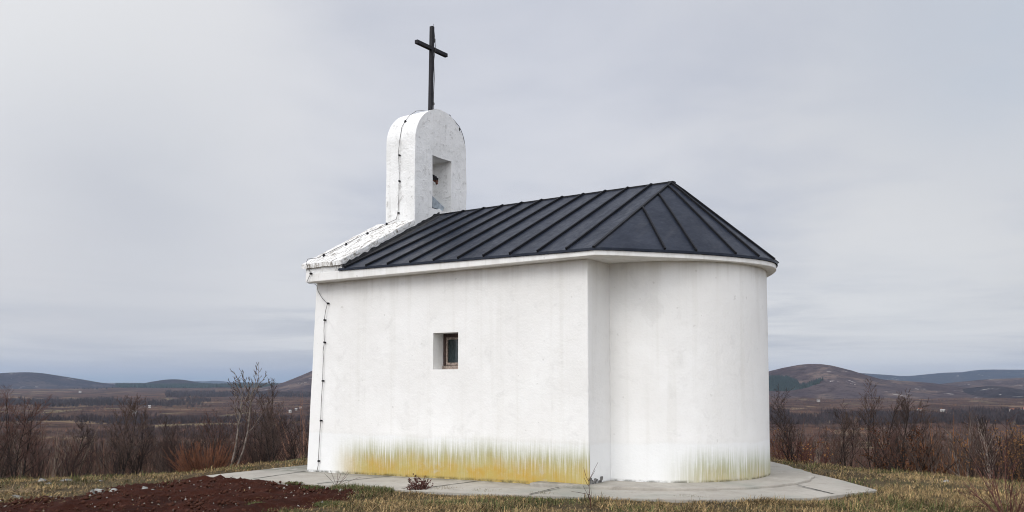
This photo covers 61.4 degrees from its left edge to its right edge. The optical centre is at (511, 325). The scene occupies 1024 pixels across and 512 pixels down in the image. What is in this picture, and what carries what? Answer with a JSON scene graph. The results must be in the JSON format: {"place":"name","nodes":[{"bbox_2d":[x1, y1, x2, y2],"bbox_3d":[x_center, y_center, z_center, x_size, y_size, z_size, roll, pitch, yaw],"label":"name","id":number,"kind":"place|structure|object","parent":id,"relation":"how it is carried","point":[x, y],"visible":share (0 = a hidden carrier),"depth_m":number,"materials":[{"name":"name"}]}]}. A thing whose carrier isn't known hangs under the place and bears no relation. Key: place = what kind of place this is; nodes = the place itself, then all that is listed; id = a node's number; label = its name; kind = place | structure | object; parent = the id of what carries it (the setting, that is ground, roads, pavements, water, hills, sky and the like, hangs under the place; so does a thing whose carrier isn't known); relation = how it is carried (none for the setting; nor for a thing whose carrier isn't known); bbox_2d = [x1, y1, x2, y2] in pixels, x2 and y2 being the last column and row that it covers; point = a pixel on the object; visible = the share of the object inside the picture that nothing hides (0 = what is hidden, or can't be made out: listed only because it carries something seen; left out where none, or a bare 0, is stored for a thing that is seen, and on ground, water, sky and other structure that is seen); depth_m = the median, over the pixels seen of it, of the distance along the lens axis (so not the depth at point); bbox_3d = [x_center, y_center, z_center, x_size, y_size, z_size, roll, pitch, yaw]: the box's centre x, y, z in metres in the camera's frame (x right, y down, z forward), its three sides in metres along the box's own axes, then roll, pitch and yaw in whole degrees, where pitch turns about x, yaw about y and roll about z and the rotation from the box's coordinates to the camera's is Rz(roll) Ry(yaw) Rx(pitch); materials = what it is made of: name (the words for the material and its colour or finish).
{"place":"outdoors","nodes":[
{"label":"outdoors","id":0,"kind":"place"},
{"bbox_2d":[0,372,115,388],"bbox_3d":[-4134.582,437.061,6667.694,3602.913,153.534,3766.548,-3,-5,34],"label":"hill","id":1,"kind":"structure","parent":0,"point":[23,380],"depth_m":6188.21,"materials":[{"name":"brown soil"}]},
{"bbox_2d":[145,379,198,383],"bbox_3d":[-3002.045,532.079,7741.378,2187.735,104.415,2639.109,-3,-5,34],"label":"hill","id":2,"kind":"structure","parent":0,"point":[171,381],"depth_m":7398.94,"materials":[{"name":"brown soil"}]},
{"bbox_2d":[0,475,379,511],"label":"soil","id":3,"kind":"structure","parent":0,"point":[270,502],"depth_m":12.52,"materials":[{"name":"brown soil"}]},
{"bbox_2d":[300,484,323,489],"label":"grass tuft","id":4,"kind":"object","parent":3,"relation":"on","point":[312,486],"visible":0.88,"depth_m":13.93,"materials":[{"name":"green plant"}]},
{"bbox_2d":[327,482,365,490],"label":"grass tuft","id":5,"kind":"object","parent":3,"relation":"on","point":[339,486],"visible":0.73,"depth_m":13.64,"materials":[{"name":"green plant"}]},
{"bbox_2d":[351,484,393,493],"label":"grass tuft","id":6,"kind":"object","parent":3,"relation":"on","point":[385,489],"visible":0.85,"depth_m":13.25,"materials":[{"name":"green plant"}]},
{"bbox_2d":[194,381,254,382],"bbox_3d":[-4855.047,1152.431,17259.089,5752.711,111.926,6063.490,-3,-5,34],"label":"hill","id":7,"kind":"structure","parent":0,"point":[218,382],"depth_m":16633.60,"materials":[{"name":"grey"}]},
{"bbox_2d":[244,371,311,392],"bbox_3d":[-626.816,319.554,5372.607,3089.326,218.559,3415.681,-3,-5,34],"label":"hill","id":8,"kind":"structure","parent":0,"point":[303,382],"depth_m":4599.18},
{"bbox_2d":[0,383,1023,465],"bbox_3d":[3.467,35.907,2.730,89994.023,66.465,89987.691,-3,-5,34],"label":"valley","id":9,"kind":"structure","parent":0,"point":[134,393],"depth_m":2234.28,"materials":[{"name":"brown plant"}]},
{"bbox_2d":[0,395,210,406],"bbox_3d":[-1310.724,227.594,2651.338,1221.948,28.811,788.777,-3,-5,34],"label":"leafless wood","id":10,"kind":"object","parent":9,"relation":"on","point":[100,401],"visible":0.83,"depth_m":2442.26,"materials":[{"name":"brown plant"}]},
{"bbox_2d":[0,412,309,424],"bbox_3d":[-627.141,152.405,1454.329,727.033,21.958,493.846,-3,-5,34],"label":"leafless wood","id":11,"kind":"object","parent":9,"relation":"on","point":[92,417],"visible":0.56,"depth_m":1363.73,"materials":[{"name":"brown plant"}]},
{"bbox_2d":[4,419,309,440],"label":"leafless wood","id":12,"kind":"object","parent":9,"relation":"on","point":[192,426],"visible":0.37,"depth_m":1014.54,"materials":[{"name":"brown plant"}]},
{"bbox_2d":[115,382,278,387],"bbox_3d":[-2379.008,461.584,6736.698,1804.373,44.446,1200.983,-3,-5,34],"label":"pine wood","id":13,"kind":"object","parent":9,"relation":"on","point":[172,385],"visible":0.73,"depth_m":6376.94,"materials":[{"name":"plant"}]},
{"bbox_2d":[164,389,310,397],"bbox_3d":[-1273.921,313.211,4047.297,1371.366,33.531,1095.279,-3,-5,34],"label":"leafless wood","id":14,"kind":"object","parent":9,"relation":"on","point":[187,393],"visible":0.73,"depth_m":3708.06,"materials":[{"name":"brown plant"}]},
{"bbox_2d":[0,392,1023,480],"bbox_3d":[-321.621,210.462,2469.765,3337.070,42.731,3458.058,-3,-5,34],"label":"scrub","id":15,"kind":"object","parent":9,"relation":"on","point":[50,443],"visible":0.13,"depth_m":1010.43,"materials":[{"name":"brown plant"}]},
{"bbox_2d":[769,406,1023,424],"bbox_3d":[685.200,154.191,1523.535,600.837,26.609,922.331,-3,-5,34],"label":"leafless wood","id":16,"kind":"object","parent":9,"relation":"on","point":[998,416],"visible":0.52,"depth_m":1373.59,"materials":[{"name":"brown plant"}]},
{"bbox_2d":[0,456,1023,511],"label":"ground","id":17,"kind":"structure","parent":0,"point":[556,507],"depth_m":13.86,"materials":[{"name":"plant"}]},
{"bbox_2d":[0,397,23,460],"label":"bare tree","id":18,"kind":"object","parent":17,"relation":"on","point":[9,426],"visible":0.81,"depth_m":20.68,"materials":[{"name":"brown plant"}]},
{"bbox_2d":[0,420,30,478],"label":"bare shrub","id":19,"kind":"object","parent":17,"relation":"on","point":[8,459],"visible":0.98,"depth_m":20.16,"materials":[{"name":"brown plant"}]},
{"bbox_2d":[1,483,39,493],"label":"dry plant","id":20,"kind":"object","parent":17,"relation":"on","point":[17,490],"visible":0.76,"depth_m":14.13,"materials":[{"name":"plant"}]},
{"bbox_2d":[0,385,55,476],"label":"bare tree","id":21,"kind":"object","parent":17,"relation":"on","point":[23,454],"visible":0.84,"depth_m":21.88,"materials":[{"name":"brown plant"}]},
{"bbox_2d":[5,445,52,477],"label":"bare shrub","id":22,"kind":"object","parent":17,"relation":"on","point":[31,466],"visible":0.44,"depth_m":27.57,"materials":[{"name":"brown plant"}]},
{"bbox_2d":[8,399,56,477],"bbox_3d":[-12.664,3.192,22.895,1.074,2.557,1.466,1,-4,-8],"label":"bare tree","id":23,"kind":"object","parent":17,"relation":"on","point":[31,441],"visible":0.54,"depth_m":22.74,"materials":[{"name":"brown plant"}]},
{"bbox_2d":[15,444,58,475],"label":"bare shrub","id":24,"kind":"object","parent":17,"relation":"on","point":[39,460],"visible":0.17,"depth_m":36.95,"materials":[{"name":"brown plant"}]},
{"bbox_2d":[25,442,50,477],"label":"bare shrub","id":25,"kind":"object","parent":17,"relation":"on","point":[43,466],"visible":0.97,"depth_m":20.83,"materials":[{"name":"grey plant"}]},
{"bbox_2d":[50,449,82,477],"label":"bare shrub","id":26,"kind":"object","parent":17,"relation":"on","point":[57,470],"visible":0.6,"depth_m":21.51,"materials":[{"name":"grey plant"}]},
{"bbox_2d":[52,440,87,476],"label":"bare shrub","id":27,"kind":"object","parent":17,"relation":"on","point":[68,473],"visible":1,"depth_m":20.17,"materials":[{"name":"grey plant"}]},
{"bbox_2d":[66,413,97,468],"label":"bare tree","id":28,"kind":"object","parent":17,"relation":"on","point":[91,435],"visible":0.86,"depth_m":23.98,"materials":[{"name":"brown plant"}]},
{"bbox_2d":[68,451,98,476],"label":"bare shrub","id":29,"kind":"object","parent":17,"relation":"on","point":[87,470],"visible":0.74,"depth_m":23.43,"materials":[{"name":"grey plant"}]},
{"bbox_2d":[54,437,114,476],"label":"bare shrub","id":30,"kind":"object","parent":17,"relation":"on","point":[102,441],"visible":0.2,"depth_m":37.60,"materials":[{"name":"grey plant"}]},
{"bbox_2d":[55,425,156,477],"bbox_3d":[-15.220,5.106,32.397,3.618,2.959,3.066,2,-4,-23],"label":"bare shrub","id":31,"kind":"object","parent":17,"relation":"on","point":[74,441],"visible":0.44,"depth_m":32.33,"materials":[{"name":"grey plant"}]},
{"bbox_2d":[85,426,158,475],"bbox_3d":[-9.991,3.389,22.374,1.623,1.666,1.404,0,-4,-5],"label":"bare shrub","id":32,"kind":"object","parent":17,"relation":"on","point":[115,465],"visible":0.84,"depth_m":22.14,"materials":[{"name":"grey plant"}]},
{"bbox_2d":[100,395,150,475],"bbox_3d":[-9.909,3.015,22.172,1.416,2.591,1.529,-2,-4,28],"label":"bare tree","id":33,"kind":"object","parent":17,"relation":"on","point":[130,415],"visible":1,"depth_m":22.02,"materials":[{"name":"brown plant"}]},
{"bbox_2d":[111,408,163,474],"bbox_3d":[-10.229,3.439,23.869,1.395,2.323,1.557,3,-5,-39],"label":"bare tree","id":34,"kind":"object","parent":17,"relation":"on","point":[141,448],"visible":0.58,"depth_m":23.84,"materials":[{"name":"brown plant"}]},
{"bbox_2d":[113,429,169,474],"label":"bare shrub","id":35,"kind":"object","parent":17,"relation":"on","point":[149,455],"visible":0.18,"depth_m":37.10,"materials":[{"name":"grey plant"}]},
{"bbox_2d":[146,416,183,471],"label":"bare tree","id":36,"kind":"object","parent":17,"relation":"on","point":[164,470],"visible":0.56,"depth_m":26.50,"materials":[{"name":"brown plant"}]},
{"bbox_2d":[143,439,188,472],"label":"bare shrub","id":37,"kind":"object","parent":17,"relation":"on","point":[165,466],"visible":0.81,"depth_m":20.18,"materials":[{"name":"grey plant"}]},
{"bbox_2d":[145,433,201,471],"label":"bare shrub","id":38,"kind":"object","parent":17,"relation":"on","point":[169,456],"visible":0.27,"depth_m":23.74,"materials":[{"name":"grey plant"}]},
{"bbox_2d":[145,415,206,470],"bbox_3d":[-8.458,3.179,21.997,1.007,1.804,1.440,-1,-4,22],"label":"bare shrub","id":39,"kind":"object","parent":17,"relation":"on","point":[173,432],"visible":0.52,"depth_m":21.82,"materials":[{"name":"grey plant"}]},
{"bbox_2d":[158,439,193,472],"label":"bare shrub","id":40,"kind":"object","parent":17,"relation":"on","point":[175,451],"visible":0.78,"depth_m":20.26,"materials":[{"name":"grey plant"}]},
{"bbox_2d":[147,429,218,473],"bbox_3d":[-10.712,4.426,28.380,2.662,2.244,2.256,-1,-4,20],"label":"bare shrub","id":41,"kind":"object","parent":17,"relation":"on","point":[179,447],"visible":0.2,"depth_m":28.59,"materials":[{"name":"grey plant"}]},
{"bbox_2d":[179,432,210,470],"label":"bare shrub","id":42,"kind":"object","parent":17,"relation":"on","point":[194,449],"visible":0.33,"depth_m":20.94,"materials":[{"name":"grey plant"}]},
{"bbox_2d":[186,424,214,463],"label":"bare shrub","id":43,"kind":"object","parent":17,"relation":"on","point":[200,442],"visible":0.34,"depth_m":21.93,"materials":[{"name":"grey plant"}]},
{"bbox_2d":[161,438,247,473],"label":"red twigged bush","id":44,"kind":"object","parent":17,"relation":"on","point":[200,465],"visible":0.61,"depth_m":18.94,"materials":[{"name":"brown plant"}]},
{"bbox_2d":[182,412,239,466],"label":"bare shrub","id":45,"kind":"object","parent":17,"relation":"on","point":[218,435],"visible":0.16,"depth_m":36.63,"materials":[{"name":"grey plant"}]},
{"bbox_2d":[199,428,238,465],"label":"bare shrub","id":46,"kind":"object","parent":17,"relation":"on","point":[215,445],"visible":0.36,"depth_m":24.56,"materials":[{"name":"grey plant"}]},
{"bbox_2d":[194,410,256,464],"bbox_3d":[-8.133,3.478,24.622,1.669,2.273,1.483,2,-4,-32],"label":"bare shrub","id":47,"kind":"object","parent":17,"relation":"on","point":[226,446],"visible":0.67,"depth_m":24.67,"materials":[{"name":"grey plant"}]},
{"bbox_2d":[240,443,254,464],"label":"bare shrub","id":48,"kind":"object","parent":17,"relation":"on","point":[247,457],"visible":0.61,"depth_m":24.91,"materials":[{"name":"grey plant"}]},
{"bbox_2d":[227,362,269,464],"bbox_3d":[-6.329,2.413,20.581,0.981,3.125,0.706,2,-4,-33],"label":"bare tree","id":49,"kind":"object","parent":17,"relation":"on","point":[240,410],"visible":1,"depth_m":20.60,"materials":[{"name":"grey plant"}]},
{"bbox_2d":[245,442,272,463],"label":"bare shrub","id":50,"kind":"object","parent":17,"relation":"on","point":[252,457],"visible":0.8,"depth_m":24.64,"materials":[{"name":"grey plant"}]},
{"bbox_2d":[233,379,298,462],"bbox_3d":[-7.611,3.282,26.803,2.032,3.383,2.268,1,-4,-19],"label":"bare tree","id":51,"kind":"object","parent":17,"relation":"on","point":[269,402],"visible":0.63,"depth_m":26.83,"materials":[{"name":"brown plant"}]},
{"bbox_2d":[246,407,289,462],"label":"bare shrub","id":52,"kind":"object","parent":17,"relation":"on","point":[282,427],"visible":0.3,"depth_m":27.66,"materials":[{"name":"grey plant"}]},
{"bbox_2d":[250,403,286,462],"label":"bare tree","id":53,"kind":"object","parent":17,"relation":"on","point":[272,435],"visible":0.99,"depth_m":23.97,"materials":[{"name":"brown plant"}]},
{"bbox_2d":[250,415,288,463],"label":"bare shrub","id":54,"kind":"object","parent":17,"relation":"on","point":[251,446],"visible":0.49,"depth_m":25.39,"materials":[{"name":"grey plant"}]},
{"bbox_2d":[253,436,293,462],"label":"bare shrub","id":55,"kind":"object","parent":17,"relation":"on","point":[275,459],"visible":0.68,"depth_m":25.13,"materials":[{"name":"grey plant"}]},
{"bbox_2d":[272,437,301,461],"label":"bare shrub","id":56,"kind":"object","parent":17,"relation":"on","point":[291,456],"visible":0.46,"depth_m":28.34,"materials":[{"name":"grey plant"}]},
{"bbox_2d":[274,414,304,458],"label":"bare tree","id":57,"kind":"object","parent":17,"relation":"on","point":[292,437],"visible":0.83,"depth_m":25.56,"materials":[{"name":"brown plant"}]},
{"bbox_2d":[291,424,309,457],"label":"bare shrub","id":58,"kind":"object","parent":17,"relation":"on","point":[306,443],"visible":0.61,"depth_m":22.93,"materials":[{"name":"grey plant"}]},
{"bbox_2d":[311,500,349,507],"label":"grass tuft","id":59,"kind":"object","parent":17,"relation":"on","point":[328,503],"visible":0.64,"depth_m":11.84,"materials":[{"name":"green plant"}]},
{"bbox_2d":[404,473,432,490],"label":"dry plant","id":60,"kind":"object","parent":17,"relation":"on","point":[424,483],"visible":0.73,"depth_m":13.37,"materials":[{"name":"brown plant"}]},
{"bbox_2d":[578,463,597,509],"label":"dry plant","id":61,"kind":"object","parent":17,"relation":"on","point":[588,479],"visible":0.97,"depth_m":11.16,"materials":[{"name":"brown plant"}]},
{"bbox_2d":[769,384,804,461],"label":"bare tree","id":62,"kind":"object","parent":17,"relation":"on","point":[784,416],"visible":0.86,"depth_m":23.95,"materials":[{"name":"brown plant"}]},
{"bbox_2d":[770,420,804,462],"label":"bare shrub","id":63,"kind":"object","parent":17,"relation":"on","point":[786,441],"visible":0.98,"depth_m":19.12,"materials":[{"name":"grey plant"}]},
{"bbox_2d":[770,428,823,460],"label":"orange bush","id":64,"kind":"object","parent":17,"relation":"on","point":[779,455],"visible":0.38,"depth_m":20.20,"materials":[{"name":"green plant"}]},
{"bbox_2d":[785,441,840,464],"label":"orange bush","id":65,"kind":"object","parent":17,"relation":"on","point":[813,456],"visible":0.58,"depth_m":19.03,"materials":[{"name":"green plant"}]},
{"bbox_2d":[804,434,853,465],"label":"bare shrub","id":66,"kind":"object","parent":17,"relation":"on","point":[844,455],"visible":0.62,"depth_m":20.78,"materials":[{"name":"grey plant"}]},
{"bbox_2d":[818,423,867,466],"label":"bare shrub","id":67,"kind":"object","parent":17,"relation":"on","point":[833,451],"visible":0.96,"depth_m":17.92,"materials":[{"name":"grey plant"}]},
{"bbox_2d":[828,398,864,463],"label":"bare tree","id":68,"kind":"object","parent":17,"relation":"on","point":[849,427],"visible":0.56,"depth_m":24.59,"materials":[{"name":"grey plant"}]},
{"bbox_2d":[831,409,868,466],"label":"bare tree","id":69,"kind":"object","parent":17,"relation":"on","point":[845,429],"visible":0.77,"depth_m":22.65,"materials":[{"name":"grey plant"}]},
{"bbox_2d":[845,490,878,498],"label":"grass tuft","id":70,"kind":"object","parent":17,"relation":"on","point":[865,495],"visible":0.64,"depth_m":12.45,"materials":[{"name":"green plant"}]},
{"bbox_2d":[847,439,883,468],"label":"bare shrub","id":71,"kind":"object","parent":17,"relation":"on","point":[861,459],"visible":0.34,"depth_m":33.46,"materials":[{"name":"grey plant"}]},
{"bbox_2d":[842,378,910,468],"bbox_3d":[8.937,2.593,20.976,1.558,2.673,1.396,-3,-5,34],"label":"bare tree","id":72,"kind":"object","parent":17,"relation":"on","point":[871,411],"visible":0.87,"depth_m":20.85,"materials":[{"name":"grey plant"}]},
{"bbox_2d":[869,424,904,471],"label":"bare shrub","id":73,"kind":"object","parent":17,"relation":"on","point":[892,449],"visible":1,"depth_m":17.09,"materials":[{"name":"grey plant"}]},
{"bbox_2d":[852,434,939,472],"bbox_3d":[9.006,3.240,20.286,1.817,1.402,1.496,1,-4,-17],"label":"russet bush","id":74,"kind":"object","parent":17,"relation":"on","point":[904,456],"visible":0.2,"depth_m":20.16,"materials":[{"name":"brown plant"}]},
{"bbox_2d":[879,396,928,469],"bbox_3d":[10.394,3.111,22.790,1.341,2.614,1.242,-1,-4,19],"label":"bare tree","id":75,"kind":"object","parent":17,"relation":"on","point":[904,411],"visible":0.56,"depth_m":22.67,"materials":[{"name":"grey plant"}]},
{"bbox_2d":[859,426,960,473],"bbox_3d":[8.620,2.848,18.444,1.558,1.424,1.890,1,-4,-13],"label":"russet bush","id":76,"kind":"object","parent":17,"relation":"on","point":[919,461],"visible":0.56,"depth_m":18.60,"materials":[{"name":"brown plant"}]},
{"bbox_2d":[897,403,940,464],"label":"bare tree","id":77,"kind":"object","parent":17,"relation":"on","point":[925,422],"visible":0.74,"depth_m":21.66,"materials":[{"name":"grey plant"}]},
{"bbox_2d":[900,428,946,473],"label":"bare shrub","id":78,"kind":"object","parent":17,"relation":"on","point":[935,453],"visible":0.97,"depth_m":17.68,"materials":[{"name":"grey plant"}]},
{"bbox_2d":[939,451,975,476],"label":"bare shrub","id":79,"kind":"object","parent":17,"relation":"on","point":[950,463],"visible":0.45,"depth_m":23.05,"materials":[{"name":"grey plant"}]},
{"bbox_2d":[929,448,986,477],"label":"bare shrub","id":80,"kind":"object","parent":17,"relation":"on","point":[964,466],"visible":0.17,"depth_m":26.85,"materials":[{"name":"brown plant"}]},
{"bbox_2d":[934,409,986,475],"bbox_3d":[10.323,2.872,19.715,1.140,1.955,1.021,0,-4,-3],"label":"bare tree","id":81,"kind":"object","parent":17,"relation":"on","point":[949,440],"visible":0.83,"depth_m":19.78,"materials":[{"name":"brown plant"}]},
{"bbox_2d":[922,420,1010,476],"bbox_3d":[20.470,6.176,38.224,3.919,3.900,3.390,-1,-4,14],"label":"bare shrub","id":82,"kind":"object","parent":17,"relation":"on","point":[954,443],"visible":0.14,"depth_m":38.60,"materials":[{"name":"brown plant"}]},
{"bbox_2d":[958,439,980,476],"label":"bare shrub","id":83,"kind":"object","parent":17,"relation":"on","point":[970,463],"visible":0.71,"depth_m":18.36,"materials":[{"name":"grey plant"}]},
{"bbox_2d":[962,415,1003,478],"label":"bare tree","id":84,"kind":"object","parent":17,"relation":"on","point":[979,427],"visible":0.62,"depth_m":20.91,"materials":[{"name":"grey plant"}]},
{"bbox_2d":[947,420,1023,481],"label":"orange bush","id":85,"kind":"object","parent":17,"relation":"on","point":[1015,474],"visible":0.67,"depth_m":16.46,"materials":[{"name":"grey plant"}]},
{"bbox_2d":[959,436,1016,480],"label":"bare shrub","id":86,"kind":"object","parent":17,"relation":"on","point":[997,470],"visible":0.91,"depth_m":16.75,"materials":[{"name":"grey plant"}]},
{"bbox_2d":[954,441,1023,511],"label":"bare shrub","id":87,"kind":"object","parent":17,"relation":"on","point":[995,502],"visible":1,"depth_m":11.02,"materials":[{"name":"brown plant"}]},
{"bbox_2d":[957,422,1023,481],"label":"bare shrub","id":88,"kind":"object","parent":17,"relation":"on","point":[991,452],"visible":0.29,"depth_m":22.57,"materials":[{"name":"brown plant"}]},
{"bbox_2d":[963,429,1022,480],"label":"bare shrub","id":89,"kind":"object","parent":17,"relation":"on","point":[990,453],"visible":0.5,"depth_m":18.18,"materials":[{"name":"brown plant"}]},
{"bbox_2d":[984,435,1011,479],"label":"bare shrub","id":90,"kind":"object","parent":17,"relation":"on","point":[999,463],"visible":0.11,"depth_m":31.58,"materials":[{"name":"brown plant"}]},
{"bbox_2d":[993,437,1023,481],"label":"bare shrub","id":91,"kind":"object","parent":17,"relation":"on","point":[1013,460],"visible":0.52,"depth_m":16.38,"materials":[{"name":"brown plant"}]},
{"bbox_2d":[998,414,1023,511],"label":"sapling","id":92,"kind":"object","parent":17,"relation":"on","point":[1009,459],"visible":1,"depth_m":11.17,"materials":[{"name":"brown plant"}]},
{"bbox_2d":[1004,431,1023,478],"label":"bare shrub","id":93,"kind":"object","parent":17,"relation":"on","point":[1022,461],"visible":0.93,"depth_m":15.15,"materials":[{"name":"brown plant"}]},
{"bbox_2d":[0,0,1023,382],"label":"sky","id":94,"kind":"structure","parent":0,"point":[171,171],"materials":[{"name":"grey"}]},
{"bbox_2d":[206,461,876,502],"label":"pavement","id":95,"kind":"structure","parent":0,"point":[839,488],"depth_m":13.17,"materials":[{"name":"concrete"}]},
{"bbox_2d":[302,24,778,484],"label":"chapel","id":96,"kind":"structure","parent":95,"relation":"on","point":[620,334],"depth_m":14.42,"materials":[{"name":"white paint"}]},
{"bbox_2d":[442,333,457,368],"bbox_3d":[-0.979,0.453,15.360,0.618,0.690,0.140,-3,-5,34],"label":"window","id":97,"kind":"structure","parent":96,"relation":"in","point":[450,341],"depth_m":15.42,"materials":[{"name":"brown wood"}]},
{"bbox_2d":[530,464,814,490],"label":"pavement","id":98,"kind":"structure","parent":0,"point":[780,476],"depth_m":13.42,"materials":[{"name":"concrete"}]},
{"bbox_2d":[769,364,982,398],"bbox_3d":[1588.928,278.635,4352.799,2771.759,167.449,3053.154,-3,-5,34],"label":"hill","id":99,"kind":"structure","parent":0,"point":[838,383],"depth_m":3677.85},
{"bbox_2d":[769,375,822,390],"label":"pine forest","id":100,"kind":"object","parent":99,"relation":"on","point":[789,383],"visible":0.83,"depth_m":3746.91,"materials":[{"name":"green plant"}]},
{"bbox_2d":[861,370,1023,383],"bbox_3d":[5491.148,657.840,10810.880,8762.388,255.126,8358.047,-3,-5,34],"label":"hill","id":101,"kind":"structure","parent":0,"point":[944,378],"depth_m":9896.98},
{"bbox_2d":[943,378,1023,389],"bbox_3d":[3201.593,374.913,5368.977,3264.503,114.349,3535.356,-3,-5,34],"label":"hill","id":102,"kind":"structure","parent":0,"point":[1017,383],"depth_m":4982.24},
{"bbox_2d":[963,386,1023,397],"bbox_3d":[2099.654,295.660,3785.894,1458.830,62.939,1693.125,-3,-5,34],"label":"lake","id":103,"kind":"structure","parent":0,"point":[994,392],"depth_m":3524.32,"materials":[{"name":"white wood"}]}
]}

